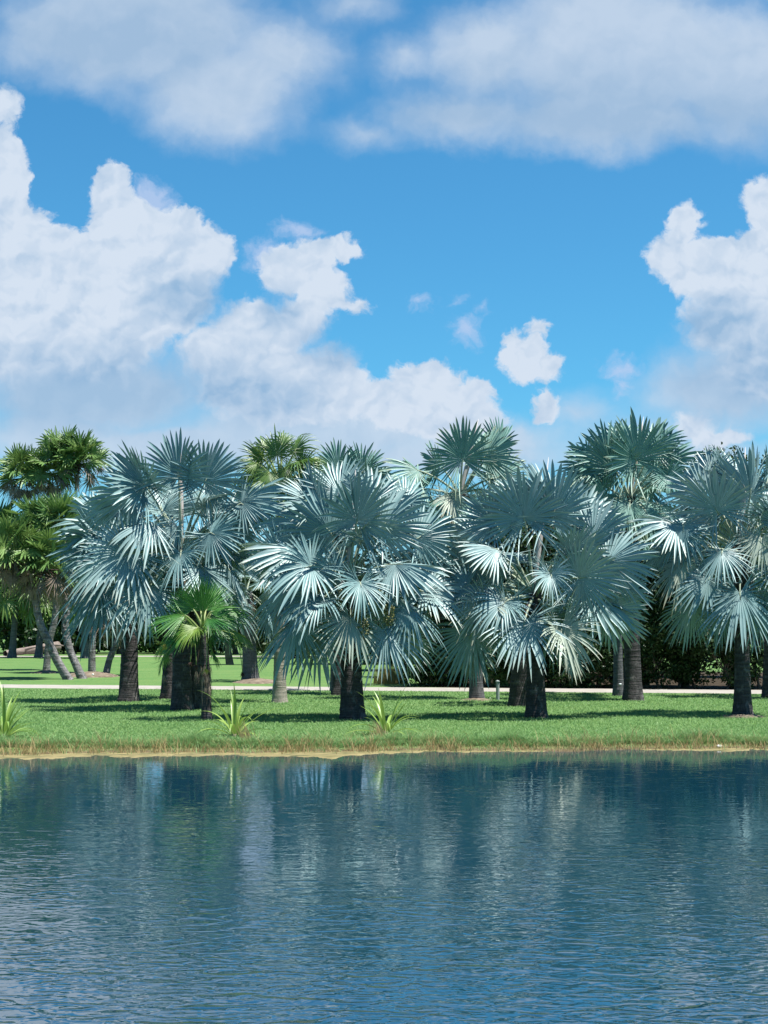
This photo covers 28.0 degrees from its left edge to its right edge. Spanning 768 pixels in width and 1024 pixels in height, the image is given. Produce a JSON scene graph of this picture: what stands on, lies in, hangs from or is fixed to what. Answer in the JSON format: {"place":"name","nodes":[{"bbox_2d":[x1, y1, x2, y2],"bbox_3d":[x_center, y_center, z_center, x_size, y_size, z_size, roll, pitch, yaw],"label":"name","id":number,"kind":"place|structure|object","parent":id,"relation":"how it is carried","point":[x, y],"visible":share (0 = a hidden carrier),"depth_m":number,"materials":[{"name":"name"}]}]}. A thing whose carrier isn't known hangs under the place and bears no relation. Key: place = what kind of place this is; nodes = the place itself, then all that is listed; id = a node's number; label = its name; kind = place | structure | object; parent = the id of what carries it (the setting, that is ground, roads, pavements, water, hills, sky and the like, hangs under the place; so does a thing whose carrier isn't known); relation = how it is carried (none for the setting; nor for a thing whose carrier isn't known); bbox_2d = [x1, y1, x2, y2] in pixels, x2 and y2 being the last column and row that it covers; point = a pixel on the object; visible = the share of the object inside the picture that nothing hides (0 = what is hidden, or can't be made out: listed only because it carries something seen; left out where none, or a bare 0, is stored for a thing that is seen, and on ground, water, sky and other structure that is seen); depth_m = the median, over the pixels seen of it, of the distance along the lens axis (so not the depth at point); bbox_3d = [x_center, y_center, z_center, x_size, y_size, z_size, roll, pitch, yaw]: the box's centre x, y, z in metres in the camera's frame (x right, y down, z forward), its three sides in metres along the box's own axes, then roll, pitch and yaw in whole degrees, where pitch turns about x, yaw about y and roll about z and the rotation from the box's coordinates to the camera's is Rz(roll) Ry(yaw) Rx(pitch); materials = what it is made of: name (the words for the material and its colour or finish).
{"place":"outdoors","nodes":[
{"label":"outdoors","id":0,"kind":"place"},
{"bbox_2d":[0,656,372,656],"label":"sandy track","id":1,"kind":"structure","parent":0,"point":[138,656],"depth_m":139.19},
{"bbox_2d":[0,684,761,693],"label":"path","id":2,"kind":"structure","parent":0,"point":[382,688],"depth_m":71.47,"materials":[{"name":"beige concrete"}]},
{"bbox_2d":[0,749,767,1023],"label":"water","id":3,"kind":"structure","parent":0,"point":[593,887],"depth_m":19.11,"materials":[{"name":"blue liquid"}]},
{"bbox_2d":[0,748,767,759],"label":"algae mat","id":4,"kind":"object","parent":3,"relation":"on","point":[329,755],"visible":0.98,"depth_m":38.51,"materials":[{"name":"plant"}]},
{"bbox_2d":[0,632,767,754],"bbox_3d":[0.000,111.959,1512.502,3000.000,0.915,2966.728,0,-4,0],"label":"lawn ground","id":5,"kind":"structure","parent":0,"point":[17,670],"depth_m":65.23,"materials":[{"name":"green plant"}]},
{"bbox_2d":[0,498,23,577],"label":"doum palm","id":6,"kind":"object","parent":5,"relation":"on","point":[9,506],"visible":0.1,"depth_m":99.21,"materials":[{"name":"green plant"}]},
{"bbox_2d":[0,631,24,650],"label":"bush","id":7,"kind":"object","parent":5,"relation":"on","point":[1,635],"visible":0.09,"depth_m":157.75,"materials":[{"name":"green plant"}]},
{"bbox_2d":[0,566,29,649],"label":"broadleaf tree","id":8,"kind":"object","parent":5,"relation":"on","point":[4,627],"visible":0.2,"depth_m":150.56,"materials":[{"name":"green plant"}]},
{"bbox_2d":[0,682,38,737],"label":"strap leaf plant","id":9,"kind":"object","parent":5,"relation":"on","point":[7,727],"visible":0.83,"depth_m":41.09,"materials":[{"name":"green plant"}]},
{"bbox_2d":[0,570,42,657],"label":"slender palm","id":10,"kind":"object","parent":5,"relation":"on","point":[6,607],"visible":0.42,"depth_m":134.22,"materials":[{"name":"green plant"}]},
{"bbox_2d":[0,567,63,653],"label":"broadleaf tree","id":11,"kind":"object","parent":5,"relation":"on","point":[30,639],"visible":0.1,"depth_m":149.67,"materials":[{"name":"green plant"}]},
{"bbox_2d":[3,641,63,655],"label":"fallen log","id":12,"kind":"object","parent":5,"relation":"on","point":[31,649],"visible":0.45,"depth_m":140.71,"materials":[{"name":"brown plant"}]},
{"bbox_2d":[11,577,62,657],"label":"slender palm","id":13,"kind":"object","parent":5,"relation":"on","point":[47,610],"visible":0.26,"depth_m":134.15,"materials":[{"name":"green plant"}]},
{"bbox_2d":[0,509,78,679],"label":"doum palm","id":14,"kind":"object","parent":5,"relation":"on","point":[30,558],"visible":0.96,"depth_m":83.17,"materials":[{"name":"green plant"}]},
{"bbox_2d":[31,670,58,673],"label":"mulch mound","id":15,"kind":"object","parent":5,"relation":"on","point":[44,672],"visible":0.92,"depth_m":93.50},
{"bbox_2d":[4,488,86,678],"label":"doum palm","id":16,"kind":"object","parent":5,"relation":"on","point":[46,508],"visible":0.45,"depth_m":84.74,"materials":[{"name":"green plant"}]},
{"bbox_2d":[0,424,113,669],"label":"doum palm","id":17,"kind":"object","parent":5,"relation":"on","point":[67,453],"visible":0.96,"depth_m":99.36,"materials":[{"name":"green plant"}]},
{"bbox_2d":[49,579,87,657],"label":"slender palm","id":18,"kind":"object","parent":5,"relation":"on","point":[85,653],"visible":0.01,"depth_m":132.37,"materials":[{"name":"green plant"}]},
{"bbox_2d":[43,533,105,671],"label":"doum palm","id":19,"kind":"object","parent":5,"relation":"on","point":[91,660],"visible":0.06,"depth_m":94.00,"materials":[{"name":"green plant"}]},
{"bbox_2d":[43,583,115,653],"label":"broadleaf tree","id":20,"kind":"object","parent":5,"relation":"on","point":[76,646],"visible":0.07,"depth_m":150.15,"materials":[{"name":"green plant"}]},
{"bbox_2d":[60,671,118,677],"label":"mulch mound","id":21,"kind":"object","parent":5,"relation":"on","point":[88,674],"visible":0.78,"depth_m":87.10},
{"bbox_2d":[46,492,185,701],"bbox_3d":[-10.375,3.064,60.655,6.113,8.976,5.043,4,-6,-44],"label":"silver palm","id":22,"kind":"object","parent":5,"relation":"on","point":[128,687],"visible":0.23,"depth_m":59.55,"materials":[{"name":"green plant"}]},
{"bbox_2d":[89,579,152,672],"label":"doum palm","id":23,"kind":"object","parent":5,"relation":"on","point":[108,662],"visible":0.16,"depth_m":89.57,"materials":[{"name":"green plant"}]},
{"bbox_2d":[88,546,159,653],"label":"broadleaf tree","id":24,"kind":"object","parent":5,"relation":"on","point":[100,647],"visible":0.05,"depth_m":150.01,"materials":[{"name":"green plant"}]},
{"bbox_2d":[138,614,164,652],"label":"bush","id":25,"kind":"object","parent":5,"relation":"on","point":[143,649],"visible":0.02,"depth_m":157.10,"materials":[{"name":"green plant"}]},
{"bbox_2d":[140,538,217,653],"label":"broadleaf tree","id":26,"kind":"object","parent":5,"relation":"on","point":[155,645],"visible":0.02,"depth_m":150.16,"materials":[{"name":"green plant"}]},
{"bbox_2d":[67,427,291,710],"bbox_3d":[-7.092,2.081,54.953,8.222,10.117,5.771,0,-4,0],"label":"silver palm","id":27,"kind":"object","parent":5,"relation":"on","point":[231,523],"visible":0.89,"depth_m":54.17,"materials":[{"name":"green plant"}]},
{"bbox_2d":[132,520,234,698],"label":"silver palm","id":28,"kind":"object","parent":5,"relation":"on","point":[166,692],"visible":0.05,"depth_m":62.13,"materials":[{"name":"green plant"}]},
{"bbox_2d":[146,575,253,719],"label":"young fan palm","id":29,"kind":"object","parent":5,"relation":"on","point":[205,597],"visible":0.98,"depth_m":49.02,"materials":[{"name":"green plant"}]},
{"bbox_2d":[153,544,260,708],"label":"silver palm","id":30,"kind":"object","parent":5,"relation":"on","point":[196,694],"visible":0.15,"depth_m":55.64,"materials":[{"name":"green plant"}]},
{"bbox_2d":[208,542,259,653],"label":"broadleaf tree","id":31,"kind":"object","parent":5,"relation":"on","point":[234,651],"depth_m":149.07,"materials":[{"name":"green plant"}]},
{"bbox_2d":[198,686,278,736],"bbox_3d":[-3.888,5.560,41.804,2.502,1.878,2.544,0,-4,0],"label":"strap leaf plant","id":32,"kind":"object","parent":5,"relation":"on","point":[235,715],"visible":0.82,"depth_m":41.66,"materials":[{"name":"green plant"}]},
{"bbox_2d":[222,606,260,664],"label":"shade tree","id":33,"kind":"object","parent":5,"relation":"on","point":[228,659],"visible":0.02,"depth_m":111.93,"materials":[{"name":"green plant"}]},
{"bbox_2d":[232,721,255,739],"bbox_3d":[-3.602,5.769,39.711,0.706,0.769,0.480,1,-4,-12],"label":"dry reed clump","id":34,"kind":"object","parent":5,"relation":"on","point":[247,735],"visible":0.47,"depth_m":39.64,"materials":[{"name":"beige plant"}]},
{"bbox_2d":[221,629,266,654],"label":"shrub","id":35,"kind":"object","parent":5,"relation":"on","point":[257,650],"visible":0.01,"depth_m":146.62,"materials":[{"name":"green plant"}]},
{"bbox_2d":[210,551,290,679],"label":"silver palm","id":36,"kind":"object","parent":5,"relation":"on","point":[249,659],"visible":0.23,"depth_m":80.31,"materials":[{"name":"grey plant"}]},
{"bbox_2d":[232,678,272,683],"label":"mulch mound","id":37,"kind":"object","parent":5,"relation":"on","point":[258,681],"visible":0.9,"depth_m":78.22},
{"bbox_2d":[255,623,273,654],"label":"shrub","id":38,"kind":"object","parent":5,"relation":"on","point":[263,645],"visible":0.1,"depth_m":139.81,"materials":[{"name":"green plant"}]},
{"bbox_2d":[228,423,331,702],"bbox_3d":[-4.132,2.020,59.961,4.334,10.944,4.338,0,-4,0],"label":"green fan palm","id":39,"kind":"object","parent":5,"relation":"on","point":[257,470],"visible":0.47,"depth_m":59.70,"materials":[{"name":"green plant"}]},
{"bbox_2d":[240,545,329,657],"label":"broadleaf tree","id":40,"kind":"object","parent":5,"relation":"on","point":[254,592],"visible":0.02,"depth_m":132.33,"materials":[{"name":"green plant"}]},
{"bbox_2d":[328,459,339,690],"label":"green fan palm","id":41,"kind":"object","parent":5,"relation":"on","point":[331,670],"visible":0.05,"depth_m":69.14,"materials":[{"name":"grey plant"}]},
{"bbox_2d":[293,437,398,695],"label":"silver palm","id":42,"kind":"object","parent":5,"relation":"on","point":[333,456],"visible":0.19,"depth_m":65.90,"materials":[{"name":"green plant"}]},
{"bbox_2d":[312,548,385,663],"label":"broadleaf tree","id":43,"kind":"object","parent":5,"relation":"on","point":[364,564],"visible":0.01,"depth_m":114.23,"materials":[{"name":"green plant"}]},
{"bbox_2d":[237,454,472,719],"bbox_3d":[-0.862,2.351,49.776,7.828,8.856,5.556,0,-4,0],"label":"silver palm","id":44,"kind":"object","parent":5,"relation":"on","point":[369,504],"visible":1,"depth_m":48.91,"materials":[{"name":"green plant"}]},
{"bbox_2d":[366,721,387,737],"bbox_3d":[-0.124,5.872,40.772,0.571,0.715,0.670,-3,-5,40],"label":"dry reed clump","id":45,"kind":"object","parent":5,"relation":"on","point":[378,731],"visible":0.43,"depth_m":40.74,"materials":[{"name":"beige plant"}]},
{"bbox_2d":[344,685,420,734],"bbox_3d":[0.127,5.578,42.323,2.170,1.742,2.274,-2,-5,28],"label":"strap leaf plant","id":46,"kind":"object","parent":5,"relation":"on","point":[381,712],"visible":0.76,"depth_m":42.26,"materials":[{"name":"green plant"}]},
{"bbox_2d":[0,688,767,748],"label":"grass","id":47,"kind":"structure","parent":5,"relation":"on","point":[734,726],"depth_m":49.43,"materials":[{"name":"green plant"}]},
{"bbox_2d":[0,723,767,755],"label":"dry reeds","id":48,"kind":"object","parent":5,"relation":"on","point":[287,746],"visible":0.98,"depth_m":39.36,"materials":[{"name":"beige plant"}]},
{"bbox_2d":[0,724,767,755],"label":"bank grass","id":49,"kind":"structure","parent":5,"relation":"on","point":[203,738],"depth_m":39.88,"materials":[{"name":"green plant"}]},
{"bbox_2d":[373,664,407,683],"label":"golden grass clump","id":50,"kind":"object","parent":5,"relation":"on","point":[385,680],"visible":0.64,"depth_m":77.41,"materials":[{"name":"plant"}]},
{"bbox_2d":[361,550,424,668],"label":"broadleaf tree","id":51,"kind":"object","parent":5,"relation":"on","point":[364,663],"visible":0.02,"depth_m":99.21,"materials":[{"name":"green plant"}]},
{"bbox_2d":[396,622,462,686],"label":"shrub","id":52,"kind":"object","parent":5,"relation":"on","point":[421,682],"visible":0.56,"depth_m":74.21,"materials":[{"name":"green plant"}]},
{"bbox_2d":[378,416,530,697],"bbox_3d":[3.156,1.829,62.671,5.958,11.739,4.721,-2,-4,21],"label":"silver palm","id":53,"kind":"object","parent":5,"relation":"on","point":[468,447],"visible":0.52,"depth_m":62.02,"materials":[{"name":"grey plant"}]},
{"bbox_2d":[464,698,490,700],"bbox_3d":[3.661,7.498,61.521,1.336,0.134,1.907,0,-4,0],"label":"mulch mound","id":54,"kind":"object","parent":5,"relation":"on","point":[478,699],"visible":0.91,"depth_m":61.18,"materials":[{"name":"beige soil"}]},
{"bbox_2d":[496,680,499,699],"bbox_3d":[4.535,7.152,61.334,0.156,0.900,0.156,0,-4,0],"label":"wooden post","id":55,"kind":"object","parent":5,"relation":"on","point":[497,691],"visible":0.87,"depth_m":61.27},
{"bbox_2d":[465,556,576,706],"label":"silver palm","id":56,"kind":"object","parent":5,"relation":"on","point":[517,688],"visible":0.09,"depth_m":56.84,"materials":[{"name":"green plant"}]},
{"bbox_2d":[428,457,659,717],"bbox_3d":[5.255,2.490,50.500,7.029,8.665,5.664,2,-5,-31],"label":"silver palm","id":57,"kind":"object","parent":5,"relation":"on","point":[591,546],"visible":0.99,"depth_m":49.85,"materials":[{"name":"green plant"}]},
{"bbox_2d":[548,458,673,695],"bbox_3d":[9.888,2.497,65.307,5.732,10.757,5.195,-4,-6,43],"label":"silver palm","id":58,"kind":"object","parent":5,"relation":"on","point":[617,672],"visible":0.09,"depth_m":64.91,"materials":[{"name":"grey plant"}]},
{"bbox_2d":[555,406,704,700],"bbox_3d":[9.874,1.746,61.935,6.280,11.775,4.788,0,-4,0],"label":"silver palm","id":59,"kind":"object","parent":5,"relation":"on","point":[622,449],"visible":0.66,"depth_m":61.19,"materials":[{"name":"green plant"}]},
{"bbox_2d":[626,441,767,713],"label":"silver palm","id":60,"kind":"object","parent":5,"relation":"on","point":[726,483],"visible":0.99,"depth_m":50.99,"materials":[{"name":"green plant"}]},
{"bbox_2d":[700,479,767,697],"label":"silver palm","id":61,"kind":"object","parent":5,"relation":"on","point":[765,679],"visible":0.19,"depth_m":63.17,"materials":[{"name":"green plant"}]},
{"bbox_2d":[723,714,765,717],"bbox_3d":[11.854,6.706,50.611,1.589,0.135,1.884,0,-4,0],"label":"mulch mound","id":62,"kind":"object","parent":5,"relation":"on","point":[743,715],"visible":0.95,"depth_m":50.27,"materials":[{"name":"brown soil"}]},
{"bbox_2d":[0,0,767,617],"label":"sky","id":63,"kind":"structure","parent":0,"point":[385,223],"materials":[{"name":"blue"}]},
{"bbox_2d":[437,671,762,689],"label":"woodland floor","id":64,"kind":"structure","parent":0,"point":[717,684],"depth_m":74.27,"materials":[{"name":"brown plant"}]},
{"bbox_2d":[411,620,461,686],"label":"shrub","id":65,"kind":"object","parent":64,"relation":"on","point":[445,672],"visible":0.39,"depth_m":74.07,"materials":[{"name":"green plant"}]},
{"bbox_2d":[400,514,483,685],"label":"broadleaf tree","id":66,"kind":"object","parent":64,"relation":"on","point":[440,613],"visible":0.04,"depth_m":75.76,"materials":[{"name":"green plant"}]},
{"bbox_2d":[395,539,514,665],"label":"broadleaf tree","id":67,"kind":"object","parent":64,"relation":"on","point":[415,605],"depth_m":86.49,"materials":[{"name":"green plant"}]},
{"bbox_2d":[432,626,494,686],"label":"shrub","id":68,"kind":"object","parent":64,"relation":"on","point":[457,683],"visible":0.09,"depth_m":74.45,"materials":[{"name":"green plant"}]},
{"bbox_2d":[456,631,509,686],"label":"shrub","id":69,"kind":"object","parent":64,"relation":"on","point":[493,661],"visible":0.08,"depth_m":74.35,"materials":[{"name":"green plant"}]},
{"bbox_2d":[483,663,499,685],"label":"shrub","id":70,"kind":"object","parent":64,"relation":"on","point":[490,674],"visible":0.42,"depth_m":74.44,"materials":[{"name":"green plant"}]},
{"bbox_2d":[490,666,510,686],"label":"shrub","id":71,"kind":"object","parent":64,"relation":"on","point":[500,675],"visible":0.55,"depth_m":74.38,"materials":[{"name":"green plant"}]},
{"bbox_2d":[480,522,555,680],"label":"broadleaf tree","id":72,"kind":"object","parent":64,"relation":"on","point":[491,543],"visible":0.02,"depth_m":75.16,"materials":[{"name":"green plant"}]},
{"bbox_2d":[497,648,554,686],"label":"shrub","id":73,"kind":"object","parent":64,"relation":"on","point":[510,673],"visible":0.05,"depth_m":74.42,"materials":[{"name":"green plant"}]},
{"bbox_2d":[495,520,589,675],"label":"broadleaf tree","id":74,"kind":"object","parent":64,"relation":"on","point":[533,539],"visible":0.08,"depth_m":74.19,"materials":[{"name":"green plant"}]},
{"bbox_2d":[543,647,565,686],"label":"shrub","id":75,"kind":"object","parent":64,"relation":"on","point":[547,673],"visible":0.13,"depth_m":73.54,"materials":[{"name":"green plant"}]},
{"bbox_2d":[516,521,600,677],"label":"broadleaf tree","id":76,"kind":"object","parent":64,"relation":"on","point":[547,548],"depth_m":86.19,"materials":[{"name":"green plant"}]},
{"bbox_2d":[546,620,603,687],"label":"shrub","id":77,"kind":"object","parent":64,"relation":"on","point":[566,681],"visible":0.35,"depth_m":72.52,"materials":[{"name":"green plant"}]},
{"bbox_2d":[533,502,623,684],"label":"broadleaf tree","id":78,"kind":"object","parent":64,"relation":"on","point":[549,557],"visible":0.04,"depth_m":73.79,"materials":[{"name":"green plant"}]},
{"bbox_2d":[573,620,623,687],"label":"shrub","id":79,"kind":"object","parent":64,"relation":"on","point":[599,673],"visible":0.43,"depth_m":72.43,"materials":[{"name":"green plant"}]},
{"bbox_2d":[594,619,668,687],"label":"shrub","id":80,"kind":"object","parent":64,"relation":"on","point":[610,674],"visible":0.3,"depth_m":72.68,"materials":[{"name":"green plant"}]},
{"bbox_2d":[607,540,677,652],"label":"broadleaf tree","id":81,"kind":"object","parent":64,"relation":"on","point":[645,583],"visible":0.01,"depth_m":86.02,"materials":[{"name":"green plant"}]},
{"bbox_2d":[599,535,692,686],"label":"broadleaf tree","id":82,"kind":"object","parent":64,"relation":"on","point":[655,636],"visible":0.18,"depth_m":72.47,"materials":[{"name":"green plant"}]},
{"bbox_2d":[623,618,693,687],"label":"shrub","id":83,"kind":"object","parent":64,"relation":"on","point":[651,667],"visible":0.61,"depth_m":72.41,"materials":[{"name":"green plant"}]},
{"bbox_2d":[645,620,713,687],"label":"shrub","id":84,"kind":"object","parent":64,"relation":"on","point":[669,675],"visible":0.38,"depth_m":72.62,"materials":[{"name":"green plant"}]},
{"bbox_2d":[639,503,721,686],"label":"broadleaf tree","id":85,"kind":"object","parent":64,"relation":"on","point":[661,605],"visible":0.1,"depth_m":72.76,"materials":[{"name":"green plant"}]},
{"bbox_2d":[659,618,725,687],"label":"shrub","id":86,"kind":"object","parent":64,"relation":"on","point":[696,664],"visible":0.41,"depth_m":72.59,"materials":[{"name":"green plant"}]},
{"bbox_2d":[653,524,763,676],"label":"broadleaf tree","id":87,"kind":"object","parent":64,"relation":"on","point":[710,662],"depth_m":86.46,"materials":[{"name":"green plant"}]},
{"bbox_2d":[668,442,765,687],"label":"broadleaf tree","id":88,"kind":"object","parent":64,"relation":"on","point":[757,647],"visible":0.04,"depth_m":72.11,"materials":[{"name":"green plant"}]},
{"bbox_2d":[689,626,760,688],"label":"shrub","id":89,"kind":"object","parent":64,"relation":"on","point":[726,669],"visible":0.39,"depth_m":71.45,"materials":[{"name":"green plant"}]},
{"bbox_2d":[720,617,763,688],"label":"shrub","id":90,"kind":"object","parent":64,"relation":"on","point":[754,671],"visible":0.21,"depth_m":71.71,"materials":[{"name":"green plant"}]},
{"bbox_2d":[727,487,767,668],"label":"broadleaf tree","id":91,"kind":"object","parent":64,"relation":"on","point":[754,581],"visible":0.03,"depth_m":72.41,"materials":[{"name":"green plant"}]}
]}

